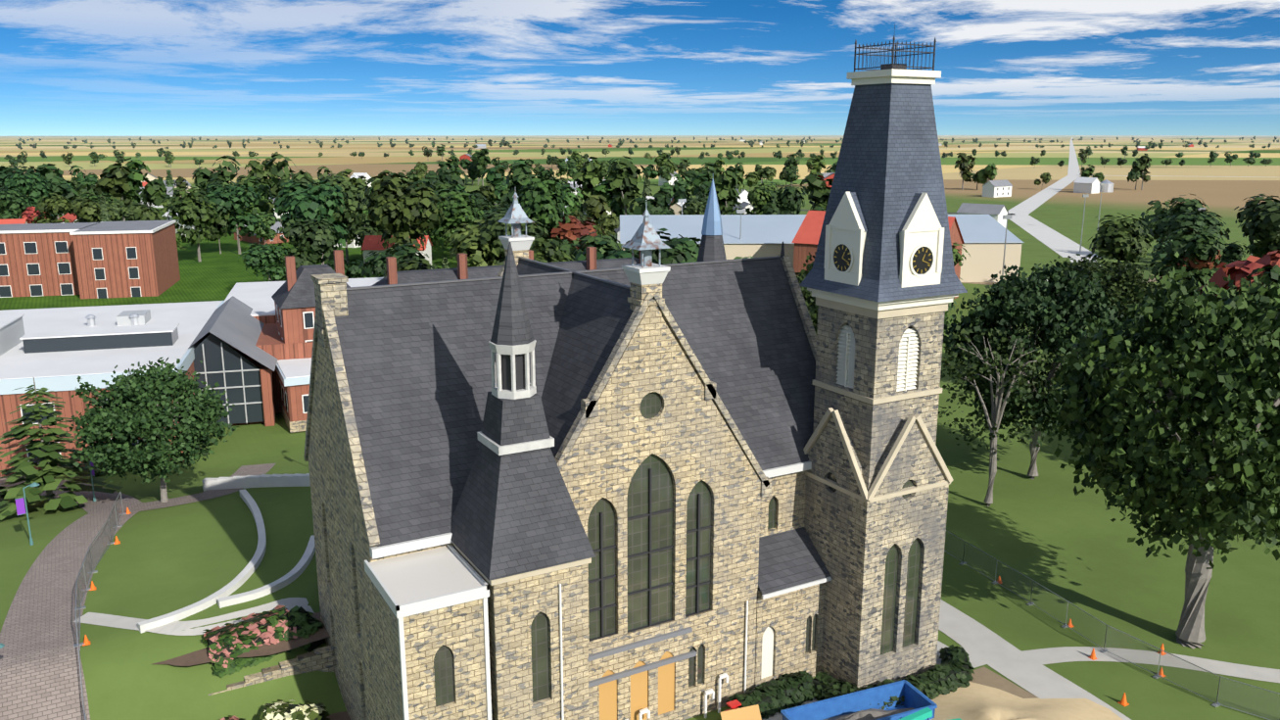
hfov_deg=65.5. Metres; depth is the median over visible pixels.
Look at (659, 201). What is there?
town tree
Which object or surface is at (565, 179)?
town tree
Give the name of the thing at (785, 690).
hedge
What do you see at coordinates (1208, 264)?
town tree
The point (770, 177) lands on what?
tree
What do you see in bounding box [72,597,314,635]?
footpath
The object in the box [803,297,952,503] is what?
tower trim
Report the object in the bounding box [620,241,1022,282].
tan gym siding
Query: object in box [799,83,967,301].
tower roof
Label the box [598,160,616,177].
tree
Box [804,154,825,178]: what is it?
tree
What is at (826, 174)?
gray house roof
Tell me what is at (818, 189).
town tree
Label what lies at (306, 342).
campus window frame
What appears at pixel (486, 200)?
town tree
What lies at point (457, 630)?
annex walls
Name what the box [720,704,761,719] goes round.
plywood sheet
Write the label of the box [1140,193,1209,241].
town tree
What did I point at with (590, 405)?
copings
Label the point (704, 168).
tree
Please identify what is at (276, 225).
gray townhouse roof
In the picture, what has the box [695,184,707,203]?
town tree
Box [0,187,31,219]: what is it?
town tree
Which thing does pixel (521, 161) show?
town tree
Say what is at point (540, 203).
town tree
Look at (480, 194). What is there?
town tree
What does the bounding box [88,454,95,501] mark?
lamp post
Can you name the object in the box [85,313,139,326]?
roof vents
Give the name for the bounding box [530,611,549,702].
arched window
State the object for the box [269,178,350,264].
town tree
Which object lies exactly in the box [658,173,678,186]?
house siding
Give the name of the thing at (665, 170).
tree
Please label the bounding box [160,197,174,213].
town tree
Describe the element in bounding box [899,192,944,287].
clock dormer
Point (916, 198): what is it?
clock dormer roof
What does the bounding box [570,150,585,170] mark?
tree
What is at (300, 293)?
building roof
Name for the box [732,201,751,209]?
gray house roof
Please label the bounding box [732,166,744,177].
tree
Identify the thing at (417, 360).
chapel roof
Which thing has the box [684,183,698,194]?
tree
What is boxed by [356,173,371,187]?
house siding
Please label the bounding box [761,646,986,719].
apron
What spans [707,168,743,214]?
town tree
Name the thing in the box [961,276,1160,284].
ballfield warning track
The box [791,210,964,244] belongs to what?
red roof hall
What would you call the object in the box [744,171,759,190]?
tree
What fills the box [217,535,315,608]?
curved seat wall
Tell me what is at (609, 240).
town tree
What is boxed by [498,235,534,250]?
back ped cap
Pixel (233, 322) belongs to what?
gray campus roof
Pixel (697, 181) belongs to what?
town tree
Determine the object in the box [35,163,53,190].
town tree
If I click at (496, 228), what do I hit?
town tree
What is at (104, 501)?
paver path
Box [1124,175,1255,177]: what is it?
crossroad
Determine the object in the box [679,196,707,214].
town tree
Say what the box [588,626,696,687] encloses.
steel beams
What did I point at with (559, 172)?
tree
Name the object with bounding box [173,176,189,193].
town tree
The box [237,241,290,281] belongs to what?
town tree
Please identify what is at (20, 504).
lamp post banner
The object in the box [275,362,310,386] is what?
campus fascia
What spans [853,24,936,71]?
tower railing
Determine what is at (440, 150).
farm tree
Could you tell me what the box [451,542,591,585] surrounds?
tower cornice
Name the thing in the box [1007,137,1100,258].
road to horizon
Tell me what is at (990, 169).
tree
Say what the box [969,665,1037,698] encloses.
construction dirt
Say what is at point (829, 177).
red barn
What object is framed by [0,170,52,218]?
town tree
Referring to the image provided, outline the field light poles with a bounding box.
[563,183,1254,275]
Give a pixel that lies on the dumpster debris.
(872, 714)
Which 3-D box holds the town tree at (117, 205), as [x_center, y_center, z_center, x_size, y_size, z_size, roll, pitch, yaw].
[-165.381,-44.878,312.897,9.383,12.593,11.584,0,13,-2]
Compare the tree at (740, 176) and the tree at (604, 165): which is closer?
the tree at (740, 176)
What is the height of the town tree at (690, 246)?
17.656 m
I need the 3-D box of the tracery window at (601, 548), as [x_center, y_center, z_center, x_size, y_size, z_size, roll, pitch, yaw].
[0.613,10.254,53.934,7.865,9.220,0.200,-7,15,-29]
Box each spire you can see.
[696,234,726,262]
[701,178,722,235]
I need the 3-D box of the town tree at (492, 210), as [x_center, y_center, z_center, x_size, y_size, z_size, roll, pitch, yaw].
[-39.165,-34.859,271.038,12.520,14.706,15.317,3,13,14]
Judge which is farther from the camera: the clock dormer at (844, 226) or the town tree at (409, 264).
the town tree at (409, 264)
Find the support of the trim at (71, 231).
attached to the campus brick at (156, 261)
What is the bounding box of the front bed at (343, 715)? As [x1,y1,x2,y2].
[326,711,350,719]
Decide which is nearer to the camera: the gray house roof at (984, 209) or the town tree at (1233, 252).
the town tree at (1233, 252)
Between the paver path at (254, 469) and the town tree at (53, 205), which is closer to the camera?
the paver path at (254, 469)
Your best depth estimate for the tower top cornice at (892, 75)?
54.24 m
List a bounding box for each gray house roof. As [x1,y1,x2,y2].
[139,187,173,194]
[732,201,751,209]
[817,172,833,177]
[956,202,1008,214]
[982,179,1013,187]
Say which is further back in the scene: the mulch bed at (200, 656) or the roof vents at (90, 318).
the roof vents at (90, 318)
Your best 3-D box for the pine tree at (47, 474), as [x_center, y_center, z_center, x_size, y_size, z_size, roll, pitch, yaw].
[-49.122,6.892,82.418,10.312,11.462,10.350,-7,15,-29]
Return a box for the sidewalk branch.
[1012,646,1279,682]
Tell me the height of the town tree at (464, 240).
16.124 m
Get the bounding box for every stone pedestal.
[503,248,528,266]
[627,282,664,319]
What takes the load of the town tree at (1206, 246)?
on the ground
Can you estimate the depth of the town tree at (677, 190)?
378.91 m
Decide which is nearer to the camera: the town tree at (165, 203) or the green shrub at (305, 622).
the green shrub at (305, 622)
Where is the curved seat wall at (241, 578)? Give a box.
[137,488,266,632]
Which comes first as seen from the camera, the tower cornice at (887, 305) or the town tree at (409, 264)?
the tower cornice at (887, 305)
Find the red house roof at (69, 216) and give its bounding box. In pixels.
[58,212,76,222]
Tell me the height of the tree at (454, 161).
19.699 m
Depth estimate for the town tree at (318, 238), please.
196.04 m
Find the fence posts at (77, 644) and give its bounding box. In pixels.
[73,491,126,719]
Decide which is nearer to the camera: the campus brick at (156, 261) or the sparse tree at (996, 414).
the sparse tree at (996, 414)
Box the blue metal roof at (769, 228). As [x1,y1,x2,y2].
[619,214,1023,243]
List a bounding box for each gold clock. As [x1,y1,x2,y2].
[834,245,851,270]
[912,247,931,272]
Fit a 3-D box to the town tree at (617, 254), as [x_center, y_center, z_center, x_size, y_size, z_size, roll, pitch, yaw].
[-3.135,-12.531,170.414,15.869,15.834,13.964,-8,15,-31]
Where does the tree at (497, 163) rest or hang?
on the ground
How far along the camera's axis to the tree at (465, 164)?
653.19 m
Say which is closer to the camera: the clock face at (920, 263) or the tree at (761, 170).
the clock face at (920, 263)
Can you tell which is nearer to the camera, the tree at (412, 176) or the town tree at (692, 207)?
the town tree at (692, 207)
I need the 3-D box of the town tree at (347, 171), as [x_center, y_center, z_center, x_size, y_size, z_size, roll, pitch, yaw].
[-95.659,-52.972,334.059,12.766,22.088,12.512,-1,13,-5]
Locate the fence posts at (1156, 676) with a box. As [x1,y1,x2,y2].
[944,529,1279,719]
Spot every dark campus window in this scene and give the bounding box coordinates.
[0,241,141,298]
[21,327,264,462]
[276,306,313,412]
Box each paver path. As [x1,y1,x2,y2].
[0,475,144,514]
[0,504,147,719]
[112,463,275,515]
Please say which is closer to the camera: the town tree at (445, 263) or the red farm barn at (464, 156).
the town tree at (445, 263)
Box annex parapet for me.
[364,543,489,611]
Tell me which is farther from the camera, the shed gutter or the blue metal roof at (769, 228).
the blue metal roof at (769, 228)
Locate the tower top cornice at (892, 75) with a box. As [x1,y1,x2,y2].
[846,68,941,85]
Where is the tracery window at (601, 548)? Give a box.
[588,468,711,641]
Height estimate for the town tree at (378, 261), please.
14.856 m
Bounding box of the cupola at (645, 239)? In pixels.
[620,203,670,267]
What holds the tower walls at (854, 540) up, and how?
on the ground
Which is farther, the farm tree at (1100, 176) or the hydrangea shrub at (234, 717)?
the farm tree at (1100, 176)
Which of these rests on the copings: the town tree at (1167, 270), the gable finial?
the gable finial
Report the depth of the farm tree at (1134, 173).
594.04 m
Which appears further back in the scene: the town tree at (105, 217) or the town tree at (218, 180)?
the town tree at (218, 180)
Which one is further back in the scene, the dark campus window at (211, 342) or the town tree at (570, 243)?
the town tree at (570, 243)
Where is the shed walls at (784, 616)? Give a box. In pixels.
[754,582,824,688]
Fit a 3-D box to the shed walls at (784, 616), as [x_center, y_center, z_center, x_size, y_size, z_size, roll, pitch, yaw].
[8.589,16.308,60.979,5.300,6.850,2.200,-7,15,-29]
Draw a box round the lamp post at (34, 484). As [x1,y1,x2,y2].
[14,481,39,545]
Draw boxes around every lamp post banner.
[15,497,25,515]
[90,461,94,475]
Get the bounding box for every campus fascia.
[0,300,225,394]
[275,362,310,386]
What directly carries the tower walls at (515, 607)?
on the ground
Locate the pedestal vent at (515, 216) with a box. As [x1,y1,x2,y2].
[497,192,534,237]
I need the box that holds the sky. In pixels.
[0,0,1279,136]
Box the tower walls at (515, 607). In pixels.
[453,546,589,719]
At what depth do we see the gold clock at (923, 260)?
55.06 m
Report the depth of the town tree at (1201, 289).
154.31 m
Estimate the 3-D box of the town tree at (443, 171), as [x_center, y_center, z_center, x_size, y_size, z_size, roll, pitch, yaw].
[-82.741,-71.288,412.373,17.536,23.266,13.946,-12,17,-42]
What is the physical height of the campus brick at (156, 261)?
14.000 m
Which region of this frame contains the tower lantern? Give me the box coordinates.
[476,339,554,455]
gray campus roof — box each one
[0,220,171,232]
[188,295,277,371]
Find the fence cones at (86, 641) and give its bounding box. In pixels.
[82,507,131,646]
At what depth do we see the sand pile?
57.68 m
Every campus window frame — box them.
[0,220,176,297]
[19,400,138,464]
[276,304,314,413]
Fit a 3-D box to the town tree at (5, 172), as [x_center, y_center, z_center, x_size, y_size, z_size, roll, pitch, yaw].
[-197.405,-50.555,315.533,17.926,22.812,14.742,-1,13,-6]
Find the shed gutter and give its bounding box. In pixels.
[761,576,831,599]
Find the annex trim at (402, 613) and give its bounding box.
[364,553,491,719]
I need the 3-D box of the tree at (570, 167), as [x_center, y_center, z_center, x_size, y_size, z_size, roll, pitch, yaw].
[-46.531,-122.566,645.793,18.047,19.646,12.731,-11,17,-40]
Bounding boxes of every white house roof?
[349,172,371,178]
[1073,176,1101,183]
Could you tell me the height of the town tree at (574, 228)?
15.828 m
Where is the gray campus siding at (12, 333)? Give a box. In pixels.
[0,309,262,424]
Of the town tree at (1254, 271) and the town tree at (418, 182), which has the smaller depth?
the town tree at (1254, 271)
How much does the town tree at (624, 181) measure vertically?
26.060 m
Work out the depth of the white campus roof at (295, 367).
109.67 m
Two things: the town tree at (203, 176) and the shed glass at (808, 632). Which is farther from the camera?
the town tree at (203, 176)
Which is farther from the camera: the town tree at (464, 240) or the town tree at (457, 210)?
the town tree at (457, 210)
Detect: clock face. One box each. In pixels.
[833,243,851,271]
[912,246,932,274]
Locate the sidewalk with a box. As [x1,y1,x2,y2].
[938,599,1131,719]
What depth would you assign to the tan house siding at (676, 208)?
355.14 m
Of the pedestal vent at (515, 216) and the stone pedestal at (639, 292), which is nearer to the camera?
the stone pedestal at (639, 292)
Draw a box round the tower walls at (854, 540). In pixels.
[804,305,948,688]
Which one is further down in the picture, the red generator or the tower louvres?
the red generator
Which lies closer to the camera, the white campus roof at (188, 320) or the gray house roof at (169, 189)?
the white campus roof at (188, 320)
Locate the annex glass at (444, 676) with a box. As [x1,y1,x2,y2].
[433,644,454,706]
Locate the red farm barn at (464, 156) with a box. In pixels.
[459,153,472,160]
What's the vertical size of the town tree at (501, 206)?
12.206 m
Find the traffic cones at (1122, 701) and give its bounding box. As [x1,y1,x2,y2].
[1088,643,1166,706]
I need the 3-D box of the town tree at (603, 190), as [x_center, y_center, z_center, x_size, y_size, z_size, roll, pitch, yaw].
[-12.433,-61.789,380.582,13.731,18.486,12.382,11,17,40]
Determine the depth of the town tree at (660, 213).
296.44 m
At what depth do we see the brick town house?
301.48 m
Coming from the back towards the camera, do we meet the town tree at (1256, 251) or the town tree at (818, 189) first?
the town tree at (818, 189)
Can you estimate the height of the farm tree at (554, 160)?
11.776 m
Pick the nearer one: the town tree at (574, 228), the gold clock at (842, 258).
the gold clock at (842, 258)
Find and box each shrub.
[0,485,7,501]
[82,444,210,476]
[201,604,297,677]
[219,714,245,719]
[257,699,330,719]
[289,605,325,652]
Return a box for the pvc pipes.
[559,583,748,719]
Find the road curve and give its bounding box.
[1022,257,1100,282]
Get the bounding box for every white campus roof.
[0,277,383,379]
[277,357,311,378]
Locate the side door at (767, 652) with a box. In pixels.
[760,625,773,678]
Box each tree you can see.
[0,163,47,207]
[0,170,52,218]
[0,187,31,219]
[0,377,122,520]
[21,206,42,223]
[30,192,72,223]
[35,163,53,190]
[35,163,78,219]
[65,180,76,189]
[65,357,239,502]
[67,195,114,222]
[69,165,98,189]
[74,181,108,196]
[74,191,117,218]
[94,163,133,221]
[96,196,125,221]
[97,194,113,222]
[102,157,153,203]
[102,213,107,221]
[115,200,167,220]
[134,176,167,206]
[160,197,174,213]
[165,169,176,197]
[165,185,219,261]
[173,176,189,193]
[191,155,240,192]
[193,168,217,190]
[202,208,237,253]
[203,182,265,254]
[206,178,227,189]
[237,172,253,183]
[237,176,256,191]
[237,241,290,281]
[242,176,272,216]
[244,158,275,191]
[249,211,277,241]
[261,157,281,179]
[261,183,282,224]
[266,153,316,201]
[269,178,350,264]
[276,216,339,274]
[316,166,335,181]
[316,173,371,263]
[322,254,365,278]
[335,168,371,213]
[335,213,357,244]
[347,213,403,248]
[356,170,448,250]
[357,185,374,219]
[358,240,428,277]
[378,169,398,180]
[382,254,440,277]
[404,193,447,243]
[405,168,418,181]
[411,178,456,199]
[414,161,427,180]
[422,145,432,156]
[422,158,457,187]
[427,189,483,249]
[429,169,469,189]
[432,180,452,193]
[434,184,465,195]
[435,143,445,160]
[435,186,470,230]
[441,257,449,268]
[442,219,501,267]
[446,154,461,167]
[450,166,462,177]
[458,155,478,185]
[468,164,479,185]
[468,189,485,206]
[468,193,504,217]
[470,148,490,186]
[474,201,501,218]
[477,182,496,206]
[478,203,509,219]
[478,207,549,265]
[480,164,520,203]
[490,156,509,170]
[493,166,505,177]
[495,201,511,209]
[497,161,540,205]
[497,184,511,197]
[513,158,529,175]
[516,174,570,238]
[524,158,533,175]
[526,230,574,262]
[528,176,583,215]
[532,163,541,175]
[538,165,554,179]
[539,176,580,217]
[546,154,557,167]
[547,215,605,248]
[547,238,575,255]
[549,156,565,165]
[555,158,568,181]
[558,155,579,182]
[559,230,623,261]
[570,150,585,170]
[572,156,602,200]
[572,213,591,223]
[573,192,611,222]
[573,240,657,263]
[593,174,614,215]
[595,212,619,237]
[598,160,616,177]
[601,155,646,215]
[610,197,632,217]
[621,237,699,264]
[628,189,675,215]
[641,164,658,180]
[641,172,652,198]
[651,209,667,214]
[653,151,670,176]
[656,228,701,263]
[660,164,671,181]
[660,172,692,205]
[663,160,675,174]
[673,158,691,175]
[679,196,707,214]
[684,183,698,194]
[685,162,716,193]
[690,173,714,202]
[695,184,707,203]
[696,167,711,181]
[704,158,726,180]
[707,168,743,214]
[720,211,736,214]
[732,162,743,176]
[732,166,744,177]
[734,173,744,189]
[740,181,778,214]
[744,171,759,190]
[755,163,771,183]
[757,183,807,214]
[765,167,776,185]
[778,168,787,185]
[783,153,800,184]
[785,168,800,183]
[797,251,818,333]
[799,172,833,210]
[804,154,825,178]
[812,205,826,211]
[824,161,837,172]
[938,321,1066,506]
[942,259,1142,478]
[943,302,958,334]
[948,296,956,309]
[951,241,970,279]
[954,152,977,189]
[966,168,987,189]
[977,163,997,183]
[1023,253,1169,347]
[1034,172,1051,189]
[1037,251,1279,648]
[1079,164,1095,177]
[1085,212,1152,273]
[1091,172,1104,182]
[1126,157,1142,189]
[1134,153,1151,189]
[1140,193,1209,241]
[1147,209,1230,263]
[1149,226,1228,288]
[1151,211,1172,260]
[1160,249,1221,279]
[1162,268,1172,285]
[1195,279,1235,302]
[1209,249,1279,300]
[1213,240,1249,268]
[1233,193,1279,250]
[1237,220,1273,257]
[1248,266,1279,287]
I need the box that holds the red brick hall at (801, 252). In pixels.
[793,219,962,299]
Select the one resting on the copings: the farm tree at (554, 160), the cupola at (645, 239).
the cupola at (645, 239)
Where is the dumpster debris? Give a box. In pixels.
[824,707,915,719]
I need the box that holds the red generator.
[723,699,741,711]
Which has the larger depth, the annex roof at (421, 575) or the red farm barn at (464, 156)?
the red farm barn at (464, 156)
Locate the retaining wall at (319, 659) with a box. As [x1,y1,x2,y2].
[208,645,334,695]
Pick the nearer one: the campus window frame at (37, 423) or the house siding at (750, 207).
the campus window frame at (37, 423)
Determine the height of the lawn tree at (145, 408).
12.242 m
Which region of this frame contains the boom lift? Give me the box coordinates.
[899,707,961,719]
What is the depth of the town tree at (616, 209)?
363.91 m
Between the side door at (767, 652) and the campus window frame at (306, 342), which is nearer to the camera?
the side door at (767, 652)
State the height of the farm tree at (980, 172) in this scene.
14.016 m
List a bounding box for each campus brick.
[0,223,180,298]
[0,315,312,476]
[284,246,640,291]
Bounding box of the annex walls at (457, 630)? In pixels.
[369,577,487,719]
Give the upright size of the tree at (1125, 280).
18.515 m
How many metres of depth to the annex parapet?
45.04 m
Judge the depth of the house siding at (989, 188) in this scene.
527.70 m
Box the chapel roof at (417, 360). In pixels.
[334,256,815,546]
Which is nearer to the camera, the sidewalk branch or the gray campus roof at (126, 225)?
the sidewalk branch
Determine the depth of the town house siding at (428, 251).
239.28 m
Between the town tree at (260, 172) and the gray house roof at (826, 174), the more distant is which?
the gray house roof at (826, 174)
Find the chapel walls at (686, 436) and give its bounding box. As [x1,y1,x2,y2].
[308,305,805,719]
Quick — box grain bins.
[1099,179,1114,191]
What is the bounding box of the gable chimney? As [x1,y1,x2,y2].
[310,273,348,348]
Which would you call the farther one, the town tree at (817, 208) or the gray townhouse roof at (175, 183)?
the gray townhouse roof at (175, 183)
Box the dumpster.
[780,679,937,719]
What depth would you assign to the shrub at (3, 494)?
84.83 m
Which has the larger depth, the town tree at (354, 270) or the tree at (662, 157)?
the tree at (662, 157)
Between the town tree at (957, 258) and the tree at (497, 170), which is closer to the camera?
the town tree at (957, 258)
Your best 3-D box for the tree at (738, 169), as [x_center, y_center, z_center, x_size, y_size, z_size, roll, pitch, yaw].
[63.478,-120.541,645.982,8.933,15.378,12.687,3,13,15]
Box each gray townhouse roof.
[162,179,190,187]
[232,221,284,235]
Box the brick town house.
[234,227,288,244]
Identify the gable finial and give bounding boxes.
[780,241,784,257]
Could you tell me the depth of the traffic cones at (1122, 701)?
63.75 m
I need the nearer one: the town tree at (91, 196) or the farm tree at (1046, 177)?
the town tree at (91, 196)
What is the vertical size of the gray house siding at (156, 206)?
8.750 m
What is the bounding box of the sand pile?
[930,681,1123,719]
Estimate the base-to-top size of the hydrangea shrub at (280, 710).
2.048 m
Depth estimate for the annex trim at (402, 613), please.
44.69 m
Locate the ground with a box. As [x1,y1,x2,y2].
[0,135,1279,719]
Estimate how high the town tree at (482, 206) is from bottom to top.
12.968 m
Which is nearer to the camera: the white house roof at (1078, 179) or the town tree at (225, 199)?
the town tree at (225, 199)
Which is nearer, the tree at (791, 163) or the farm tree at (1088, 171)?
the farm tree at (1088, 171)
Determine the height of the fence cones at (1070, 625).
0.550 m
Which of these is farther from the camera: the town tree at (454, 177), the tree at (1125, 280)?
the town tree at (454, 177)
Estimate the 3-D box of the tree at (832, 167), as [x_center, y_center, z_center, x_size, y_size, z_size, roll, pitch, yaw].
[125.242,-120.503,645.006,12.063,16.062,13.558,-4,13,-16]
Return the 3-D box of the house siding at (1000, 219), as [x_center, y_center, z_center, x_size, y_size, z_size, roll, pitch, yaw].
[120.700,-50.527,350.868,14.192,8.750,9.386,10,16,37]
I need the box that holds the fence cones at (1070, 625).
[996,574,1165,676]
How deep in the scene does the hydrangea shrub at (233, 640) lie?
58.65 m
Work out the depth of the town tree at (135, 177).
353.71 m
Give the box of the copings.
[303,255,816,547]
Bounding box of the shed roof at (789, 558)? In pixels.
[758,526,830,595]
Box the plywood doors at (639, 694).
[599,651,674,719]
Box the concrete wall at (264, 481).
[202,473,310,490]
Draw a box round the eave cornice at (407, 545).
[369,461,811,559]
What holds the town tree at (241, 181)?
on the ground
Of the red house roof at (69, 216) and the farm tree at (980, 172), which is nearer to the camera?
the red house roof at (69, 216)
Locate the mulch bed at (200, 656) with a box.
[152,612,330,665]
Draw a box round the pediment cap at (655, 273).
[621,262,670,284]
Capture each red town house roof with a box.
[0,218,29,224]
[361,235,432,249]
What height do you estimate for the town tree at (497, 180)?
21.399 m
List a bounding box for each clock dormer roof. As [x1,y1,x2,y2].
[850,191,868,231]
[898,192,921,232]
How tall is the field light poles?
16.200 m
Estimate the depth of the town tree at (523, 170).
323.74 m
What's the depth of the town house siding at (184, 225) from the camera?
312.90 m
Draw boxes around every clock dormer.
[824,190,866,285]
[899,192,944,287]
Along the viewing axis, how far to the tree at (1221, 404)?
58.65 m
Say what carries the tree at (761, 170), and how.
on the ground
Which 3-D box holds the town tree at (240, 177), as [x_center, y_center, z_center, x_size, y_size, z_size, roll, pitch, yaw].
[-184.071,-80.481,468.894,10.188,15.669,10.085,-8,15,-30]
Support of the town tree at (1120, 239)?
on the ground
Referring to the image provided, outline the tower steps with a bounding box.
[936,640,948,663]
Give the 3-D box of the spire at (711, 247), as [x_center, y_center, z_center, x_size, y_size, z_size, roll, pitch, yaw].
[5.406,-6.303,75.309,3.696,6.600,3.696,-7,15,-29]
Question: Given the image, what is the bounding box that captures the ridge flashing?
[346,256,779,289]
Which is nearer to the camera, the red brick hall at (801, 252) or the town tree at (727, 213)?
the red brick hall at (801, 252)
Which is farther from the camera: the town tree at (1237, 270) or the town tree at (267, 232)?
the town tree at (267, 232)
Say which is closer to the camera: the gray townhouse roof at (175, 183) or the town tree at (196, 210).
the town tree at (196, 210)
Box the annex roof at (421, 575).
[369,546,481,605]
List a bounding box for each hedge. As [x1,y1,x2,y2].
[728,669,815,718]
[811,644,974,709]
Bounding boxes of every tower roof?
[450,241,595,580]
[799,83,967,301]
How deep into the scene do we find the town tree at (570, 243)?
195.57 m
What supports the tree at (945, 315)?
on the ground
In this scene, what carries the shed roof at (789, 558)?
on the chapel walls at (686, 436)
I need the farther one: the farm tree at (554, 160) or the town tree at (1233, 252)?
the farm tree at (554, 160)
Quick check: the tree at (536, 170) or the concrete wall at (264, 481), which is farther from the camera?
the tree at (536, 170)
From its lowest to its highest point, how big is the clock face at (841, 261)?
1.560 m
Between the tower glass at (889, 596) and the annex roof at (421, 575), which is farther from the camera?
the tower glass at (889, 596)
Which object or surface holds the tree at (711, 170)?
on the ground
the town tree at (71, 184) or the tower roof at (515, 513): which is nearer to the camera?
the tower roof at (515, 513)
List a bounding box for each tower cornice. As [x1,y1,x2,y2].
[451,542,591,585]
[806,287,958,310]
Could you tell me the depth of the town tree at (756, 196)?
309.08 m
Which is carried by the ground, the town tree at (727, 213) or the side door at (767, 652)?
the town tree at (727, 213)
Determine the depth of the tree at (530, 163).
648.61 m
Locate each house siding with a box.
[141,173,156,182]
[141,194,172,208]
[166,216,202,236]
[333,226,365,247]
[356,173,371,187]
[363,238,431,273]
[615,230,619,242]
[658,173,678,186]
[669,202,683,214]
[732,189,750,208]
[743,204,755,213]
[957,205,1007,227]
[982,181,1011,197]
[1073,178,1100,193]
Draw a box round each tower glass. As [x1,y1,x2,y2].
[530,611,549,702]
[827,472,913,498]
[880,537,921,654]
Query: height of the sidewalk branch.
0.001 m
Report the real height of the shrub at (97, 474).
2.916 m
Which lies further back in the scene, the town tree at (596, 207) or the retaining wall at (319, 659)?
the town tree at (596, 207)
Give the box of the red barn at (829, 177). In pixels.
[823,173,834,187]
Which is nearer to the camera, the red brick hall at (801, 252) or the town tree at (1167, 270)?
the town tree at (1167, 270)
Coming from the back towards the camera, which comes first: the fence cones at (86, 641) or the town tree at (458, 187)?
the town tree at (458, 187)
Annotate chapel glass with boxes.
[587,453,775,638]
[639,391,703,686]
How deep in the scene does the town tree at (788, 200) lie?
307.57 m
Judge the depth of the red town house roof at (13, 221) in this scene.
270.00 m
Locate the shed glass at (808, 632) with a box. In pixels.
[805,614,816,653]
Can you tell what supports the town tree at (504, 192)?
on the ground
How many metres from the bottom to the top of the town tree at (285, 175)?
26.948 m
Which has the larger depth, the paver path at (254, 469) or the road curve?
the road curve
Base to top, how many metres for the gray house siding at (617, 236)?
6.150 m
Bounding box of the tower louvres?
[835,325,919,391]

